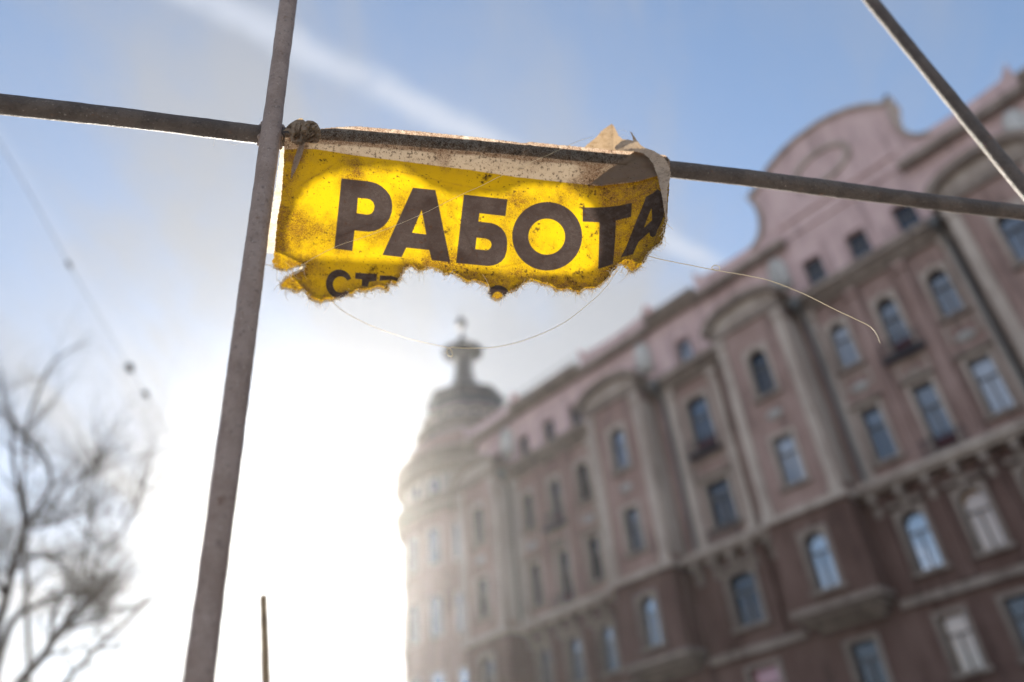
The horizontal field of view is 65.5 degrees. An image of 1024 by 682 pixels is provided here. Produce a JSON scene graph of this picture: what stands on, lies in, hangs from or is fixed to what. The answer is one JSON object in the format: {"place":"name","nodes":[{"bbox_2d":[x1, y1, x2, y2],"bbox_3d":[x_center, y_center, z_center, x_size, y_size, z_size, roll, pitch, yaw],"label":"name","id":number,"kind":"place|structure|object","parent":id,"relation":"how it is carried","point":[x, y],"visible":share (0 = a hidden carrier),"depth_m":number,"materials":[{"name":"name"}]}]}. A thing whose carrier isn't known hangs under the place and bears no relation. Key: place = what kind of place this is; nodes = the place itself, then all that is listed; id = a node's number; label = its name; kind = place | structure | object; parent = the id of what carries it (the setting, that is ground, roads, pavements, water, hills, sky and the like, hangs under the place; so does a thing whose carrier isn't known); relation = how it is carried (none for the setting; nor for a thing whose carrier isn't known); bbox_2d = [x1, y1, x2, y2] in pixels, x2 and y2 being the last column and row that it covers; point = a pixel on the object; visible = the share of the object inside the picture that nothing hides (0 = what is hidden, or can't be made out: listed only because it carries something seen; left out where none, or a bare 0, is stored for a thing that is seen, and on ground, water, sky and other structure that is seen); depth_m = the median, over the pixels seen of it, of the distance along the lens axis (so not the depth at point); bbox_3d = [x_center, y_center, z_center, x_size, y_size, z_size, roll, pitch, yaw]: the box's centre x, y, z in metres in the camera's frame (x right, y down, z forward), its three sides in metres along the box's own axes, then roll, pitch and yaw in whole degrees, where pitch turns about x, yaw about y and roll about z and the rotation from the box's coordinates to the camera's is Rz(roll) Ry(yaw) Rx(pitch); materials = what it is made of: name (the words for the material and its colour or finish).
{"place":"outdoors","nodes":[
{"label":"outdoors","id":0,"kind":"place"},
{"bbox_2d":[0,144,208,489],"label":"overhead cable","id":1,"kind":"object","parent":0,"point":[129,367],"visible":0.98,"depth_m":19.08,"materials":[{"name":"metal"}]},
{"bbox_2d":[0,0,1023,681],"label":"sky","id":2,"kind":"structure","parent":0,"point":[152,226],"materials":[{"name":"blue"}]},
{"label":"ground","id":3,"kind":"structure","parent":0,"visible":0},
{"bbox_2d":[0,301,173,681],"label":"bare tree","id":4,"kind":"object","parent":3,"relation":"on","point":[72,674],"visible":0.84,"depth_m":23.52,"materials":[{"name":"grey plant"}]},
{"bbox_2d":[0,332,263,681],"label":"bare tree","id":5,"kind":"object","parent":3,"relation":"on","point":[93,594],"visible":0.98,"depth_m":12.77,"materials":[{"name":"grey plant"}]},
{"bbox_2d":[259,593,270,681],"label":"slender rod","id":6,"kind":"object","parent":3,"relation":"on","point":[265,667],"visible":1,"depth_m":2.86,"materials":[{"name":"metal"}]},
{"bbox_2d":[0,0,1023,681],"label":"metal frame","id":7,"kind":"object","parent":3,"relation":"on","point":[204,634],"visible":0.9,"depth_m":0.89,"materials":[{"name":"grey metal"}]},
{"bbox_2d":[213,118,672,309],"bbox_3d":[-0.057,-0.173,0.941,0.568,0.386,0.096,-1,-35,-8],"label":"torn banner","id":8,"kind":"object","parent":7,"relation":"hanging from","point":[592,215],"visible":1,"depth_m":0.92,"materials":[{"name":"fabric"}]},
{"bbox_2d":[332,267,619,356],"bbox_3d":[-0.027,-0.035,0.845,0.321,0.138,0.009,3,-36,-13],"label":"loose thread","id":9,"kind":"object","parent":8,"relation":"hanging from","point":[474,348],"visible":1,"depth_m":0.81},
{"bbox_2d":[647,255,879,341],"bbox_3d":[0.289,-0.045,0.918,0.266,0.111,0.011,3,-36,-12],"label":"loose thread","id":10,"kind":"object","parent":8,"relation":"hanging from","point":[764,279],"visible":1,"depth_m":0.94},
{"bbox_2d":[302,137,590,265],"bbox_3d":[-0.052,-0.180,0.938,0.361,0.276,0.016,4,-36,-14],"label":"loose thread","id":11,"kind":"object","parent":7,"relation":"attached to","point":[443,203],"visible":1,"depth_m":0.91},
{"bbox_2d":[394,63,1023,681],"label":"apartment building","id":12,"kind":"structure","parent":3,"relation":"on","point":[718,475],"depth_m":30.32,"materials":[{"name":"pink paint"}]},
{"bbox_2d":[448,454,527,681],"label":"bay window","id":13,"kind":"structure","parent":12,"relation":"in","point":[491,639],"depth_m":39.00,"materials":[{"name":"paint"}]},
{"bbox_2d":[492,448,503,458],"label":"window","id":14,"kind":"structure","parent":12,"relation":"in","point":[495,453],"depth_m":43.50,"materials":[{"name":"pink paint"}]},
{"bbox_2d":[515,428,531,458],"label":"window","id":15,"kind":"structure","parent":12,"relation":"in","point":[523,445],"depth_m":42.15,"materials":[{"name":"grey glass"}]},
{"bbox_2d":[519,486,538,534],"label":"window","id":16,"kind":"structure","parent":12,"relation":"in","point":[527,501],"depth_m":39.85,"materials":[{"name":"grey glass"}]},
{"bbox_2d":[526,557,547,611],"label":"window","id":17,"kind":"structure","parent":12,"relation":"in","point":[535,579],"depth_m":37.69,"materials":[{"name":"grey glass"}]},
{"bbox_2d":[533,641,554,681],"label":"window","id":18,"kind":"structure","parent":12,"relation":"in","point":[543,657],"depth_m":35.67,"materials":[{"name":"glass"}]},
{"bbox_2d":[539,413,557,443],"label":"window","id":19,"kind":"structure","parent":12,"relation":"in","point":[548,430],"depth_m":41.03,"materials":[{"name":"grey glass"}]},
{"bbox_2d":[545,472,566,530],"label":"window","id":20,"kind":"structure","parent":12,"relation":"in","point":[554,491],"depth_m":38.72,"materials":[{"name":"grey glass"}]},
{"bbox_2d":[553,544,576,606],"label":"window","id":21,"kind":"structure","parent":12,"relation":"in","point":[563,561],"depth_m":36.56,"materials":[{"name":"grey glass"}]},
{"bbox_2d":[565,397,584,428],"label":"window","id":22,"kind":"structure","parent":12,"relation":"in","point":[573,418],"depth_m":39.94,"materials":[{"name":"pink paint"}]},
{"bbox_2d":[563,630,589,681],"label":"window","id":23,"kind":"structure","parent":12,"relation":"in","point":[576,668],"depth_m":34.44,"materials":[{"name":"glass"}]},
{"bbox_2d":[572,456,594,506],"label":"window","id":24,"kind":"structure","parent":12,"relation":"in","point":[582,474],"depth_m":37.61,"materials":[{"name":"grey glass"}]},
{"bbox_2d":[582,529,607,587],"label":"window","id":25,"kind":"structure","parent":12,"relation":"in","point":[593,550],"depth_m":35.47,"materials":[{"name":"grey glass"}]},
{"bbox_2d":[594,617,621,678],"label":"window","id":26,"kind":"structure","parent":12,"relation":"in","point":[606,637],"depth_m":33.27,"materials":[{"name":"glass"}]},
{"bbox_2d":[629,364,637,372],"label":"window","id":27,"kind":"structure","parent":12,"relation":"in","point":[633,368],"depth_m":37.62,"materials":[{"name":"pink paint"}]},
{"bbox_2d":[574,369,708,681],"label":"bay window","id":28,"kind":"structure","parent":12,"relation":"in","point":[661,632],"depth_m":32.64,"materials":[{"name":"paint"}]},
{"bbox_2d":[671,330,696,364],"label":"window","id":29,"kind":"structure","parent":12,"relation":"in","point":[686,349],"depth_m":35.89,"materials":[{"name":"glass"}]},
{"bbox_2d":[681,387,724,461],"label":"window","id":30,"kind":"structure","parent":12,"relation":"in","point":[699,416],"depth_m":33.67,"materials":[{"name":"grey glass"}]},
{"bbox_2d":[699,470,744,535],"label":"window","id":31,"kind":"structure","parent":12,"relation":"in","point":[720,499],"depth_m":31.54,"materials":[{"name":"grey glass"}]},
{"bbox_2d":[721,563,771,634],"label":"window","id":32,"kind":"structure","parent":12,"relation":"in","point":[744,594],"depth_m":29.32,"materials":[{"name":"glass"}]},
{"bbox_2d":[743,658,785,681],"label":"window","id":33,"kind":"structure","parent":12,"relation":"in","point":[775,673],"depth_m":27.81,"materials":[{"name":"glass"}]},
{"bbox_2d":[700,283,896,634],"bbox_3d":[10.154,3.716,29.299,1.548,13.104,3.840,24,-45,-35],"label":"bay window","id":34,"kind":"structure","parent":12,"relation":"in","point":[833,573],"depth_m":28.27,"materials":[{"name":"paint"}]},
{"bbox_2d":[797,249,830,287],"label":"window","id":35,"kind":"structure","parent":12,"relation":"in","point":[817,270],"depth_m":32.04,"materials":[{"name":"grey glass"}]},
{"bbox_2d":[822,314,866,375],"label":"window","id":36,"kind":"structure","parent":12,"relation":"in","point":[842,343],"depth_m":29.75,"materials":[{"name":"glass"}]},
{"bbox_2d":[840,222,876,261],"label":"window","id":37,"kind":"structure","parent":12,"relation":"in","point":[862,243],"depth_m":30.92,"materials":[{"name":"grey glass"}]},
{"bbox_2d":[841,632,893,681],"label":"window","id":38,"kind":"structure","parent":12,"relation":"in","point":[867,661],"depth_m":25.43,"materials":[{"name":"glass"}]},
{"bbox_2d":[853,398,905,469],"bbox_3d":[12.669,3.192,27.524,0.432,2.304,1.152,24,-45,-35],"label":"window","id":39,"kind":"structure","parent":12,"relation":"in","point":[881,442],"depth_m":27.59,"materials":[{"name":"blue glass"}]},
{"bbox_2d":[868,288,922,362],"bbox_3d":[13.640,-0.588,28.429,0.432,2.736,1.128,24,-45,-35],"label":"window","id":40,"kind":"structure","parent":12,"relation":"in","point":[890,317],"depth_m":28.62,"materials":[{"name":"glass"}]},
{"bbox_2d":[885,205,924,234],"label":"window","id":41,"kind":"structure","parent":12,"relation":"in","point":[904,218],"depth_m":29.79,"materials":[{"name":"glass"}]},
{"bbox_2d":[891,501,952,578],"bbox_3d":[12.991,6.291,25.342,0.432,2.256,1.224,24,-45,-35],"label":"window","id":42,"kind":"structure","parent":12,"relation":"in","point":[925,553],"depth_m":25.38,"materials":[{"name":"glass"}]},
{"bbox_2d":[904,373,965,454],"bbox_3d":[13.955,2.448,26.291,0.432,2.724,1.152,24,-45,-35],"label":"window","id":43,"kind":"structure","parent":12,"relation":"in","point":[932,411],"depth_m":26.44,"materials":[{"name":"glass"}]},
{"bbox_2d":[917,260,972,325],"bbox_3d":[14.887,-1.699,27.453,0.432,2.256,1.128,24,-45,-35],"label":"window","id":44,"kind":"structure","parent":12,"relation":"in","point":[942,289],"depth_m":27.51,"materials":[{"name":"blue glass"}]},
{"bbox_2d":[930,604,994,679],"bbox_3d":[13.260,8.887,23.515,0.432,1.884,1.200,24,-45,-35],"label":"window","id":45,"kind":"structure","parent":12,"relation":"in","point":[962,647],"depth_m":23.57,"materials":[{"name":"glass"}]},
{"bbox_2d":[923,128,1023,361],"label":"bay window","id":46,"kind":"structure","parent":12,"relation":"in","point":[993,247],"depth_m":25.88,"materials":[{"name":"paint"}]},
{"bbox_2d":[948,479,1017,559],"bbox_3d":[14.259,5.375,24.228,0.432,2.256,1.224,24,-45,-35],"label":"window","id":47,"kind":"structure","parent":12,"relation":"in","point":[984,527],"depth_m":24.27,"materials":[{"name":"glass"}]},
{"bbox_2d":[959,346,1023,422],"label":"window","id":48,"kind":"structure","parent":12,"relation":"in","point":[997,398],"depth_m":25.36,"materials":[{"name":"grey glass"}]},
{"bbox_2d":[994,587,1023,663],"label":"window","id":49,"kind":"structure","parent":12,"relation":"in","point":[1012,610],"depth_m":22.79,"materials":[{"name":"glass"}]},
{"bbox_2d":[1010,464,1023,494],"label":"window","id":50,"kind":"structure","parent":12,"relation":"in","point":[1018,471],"depth_m":23.72,"materials":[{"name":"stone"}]}
]}

